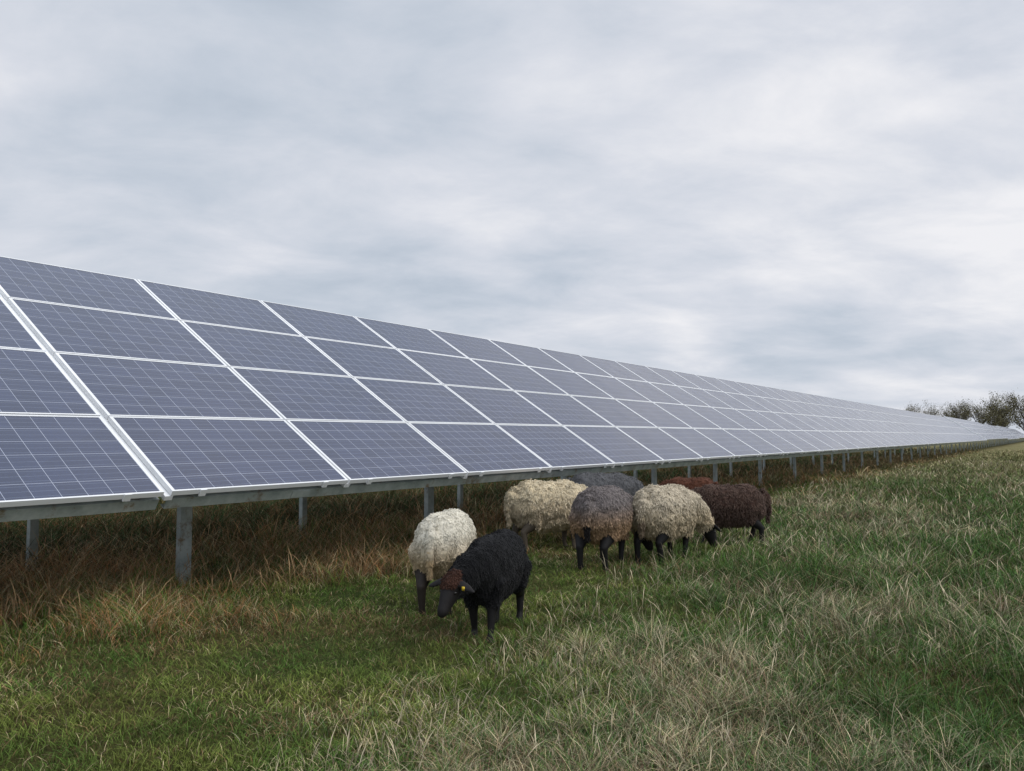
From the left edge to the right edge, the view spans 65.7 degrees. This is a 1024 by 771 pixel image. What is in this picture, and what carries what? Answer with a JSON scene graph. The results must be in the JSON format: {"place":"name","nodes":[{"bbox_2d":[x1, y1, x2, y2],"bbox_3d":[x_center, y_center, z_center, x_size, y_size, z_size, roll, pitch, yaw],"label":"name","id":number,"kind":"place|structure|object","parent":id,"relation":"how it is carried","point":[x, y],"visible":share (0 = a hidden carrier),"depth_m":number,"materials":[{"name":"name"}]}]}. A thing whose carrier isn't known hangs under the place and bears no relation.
{"place":"outdoors","nodes":[
{"label":"outdoors","id":0,"kind":"place"},
{"bbox_2d":[0,438,1023,770],"bbox_3d":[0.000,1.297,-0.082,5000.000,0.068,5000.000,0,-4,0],"label":"ground","id":1,"kind":"structure","parent":0,"point":[210,690],"depth_m":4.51,"materials":[{"name":"green plant"}]},
{"bbox_2d":[408,508,476,615],"bbox_3d":[-0.483,1.339,6.190,0.451,0.768,1.267,-1,-4,10],"label":"white sheep","id":2,"kind":"object","parent":1,"relation":"on","point":[442,540],"visible":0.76,"depth_m":5.72},
{"bbox_2d":[428,528,531,642],"bbox_3d":[-0.170,1.325,5.262,0.396,0.683,1.194,-1,-4,21],"label":"black sheep","id":3,"kind":"object","parent":1,"relation":"on","point":[490,572],"visible":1,"depth_m":5.04},
{"bbox_2d":[0,256,1023,585],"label":"solar panel array","id":4,"kind":"object","parent":1,"relation":"on","point":[122,394],"visible":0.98,"depth_m":8.28,"materials":[{"name":"glass"}]},
{"bbox_2d":[504,478,587,551],"bbox_3d":[0.511,1.473,9.071,1.360,0.840,0.593,2,-4,-26],"label":"cream sheep","id":5,"kind":"object","parent":1,"relation":"on","point":[537,506],"visible":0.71,"depth_m":8.79},
{"bbox_2d":[567,472,643,538],"bbox_3d":[1.232,1.499,9.866,1.353,0.868,0.585,1,-4,-20],"label":"dark gray sheep","id":6,"kind":"object","parent":1,"relation":"on","point":[631,485],"visible":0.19,"depth_m":9.71},
{"bbox_2d":[568,485,652,571],"bbox_3d":[0.974,1.402,7.950,0.613,0.829,1.307,-2,-4,34],"label":"gray brown sheep","id":7,"kind":"object","parent":1,"relation":"on","point":[601,517],"visible":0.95,"depth_m":7.53},
{"bbox_2d":[631,483,721,564],"bbox_3d":[1.683,1.439,8.394,0.600,0.842,1.356,-4,-5,44],"label":"cream sheep","id":8,"kind":"object","parent":1,"relation":"on","point":[668,513],"visible":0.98,"depth_m":8.04},
{"bbox_2d":[659,476,718,489],"bbox_3d":[2.413,1.656,11.166,1.119,0.769,0.522,-2,-4,30],"label":"rust brown sheep","id":9,"kind":"object","parent":1,"relation":"on","point":[691,483],"visible":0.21,"depth_m":11.00},
{"bbox_2d":[691,483,772,543],"bbox_3d":[2.536,1.576,9.735,1.278,0.764,0.539,-1,-4,10],"label":"dark brown sheep","id":10,"kind":"object","parent":1,"relation":"on","point":[741,505],"visible":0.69,"depth_m":9.54},
{"bbox_2d":[908,404,926,413],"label":"deciduous tree","id":11,"kind":"object","parent":1,"relation":"on","point":[916,409],"visible":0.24,"depth_m":241.82,"materials":[{"name":"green plant"}]},
{"bbox_2d":[921,400,941,415],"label":"deciduous tree","id":12,"kind":"object","parent":1,"relation":"on","point":[931,411],"visible":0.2,"depth_m":244.83,"materials":[{"name":"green plant"}]},
{"bbox_2d":[936,406,964,419],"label":"deciduous tree","id":13,"kind":"object","parent":1,"relation":"on","point":[947,414],"visible":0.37,"depth_m":237.60,"materials":[{"name":"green plant"}]},
{"bbox_2d":[945,399,977,420],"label":"deciduous tree","id":14,"kind":"object","parent":1,"relation":"on","point":[954,408],"visible":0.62,"depth_m":237.49,"materials":[{"name":"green plant"}]},
{"bbox_2d":[948,399,978,420],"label":"deciduous tree","id":15,"kind":"object","parent":1,"relation":"on","point":[966,410],"visible":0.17,"depth_m":240.50,"materials":[{"name":"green plant"}]},
{"bbox_2d":[960,398,995,423],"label":"deciduous tree","id":16,"kind":"object","parent":1,"relation":"on","point":[980,418],"visible":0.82,"depth_m":238.89,"materials":[{"name":"green plant"}]},
{"bbox_2d":[975,397,1013,427],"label":"deciduous tree","id":17,"kind":"object","parent":1,"relation":"on","point":[1004,411],"visible":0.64,"depth_m":242.45,"materials":[{"name":"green plant"}]},
{"bbox_2d":[982,410,1011,426],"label":"deciduous tree","id":18,"kind":"object","parent":1,"relation":"on","point":[994,420],"visible":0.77,"depth_m":237.79,"materials":[{"name":"green plant"}]},
{"bbox_2d":[981,391,1022,426],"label":"deciduous tree","id":19,"kind":"object","parent":1,"relation":"on","point":[996,400],"visible":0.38,"depth_m":247.71,"materials":[{"name":"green plant"}]},
{"bbox_2d":[997,389,1023,430],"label":"deciduous tree","id":20,"kind":"object","parent":1,"relation":"on","point":[1020,411],"visible":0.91,"depth_m":244.36,"materials":[{"name":"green plant"}]},
{"bbox_2d":[0,0,1023,433],"label":"sky","id":21,"kind":"structure","parent":0,"point":[825,198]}
]}

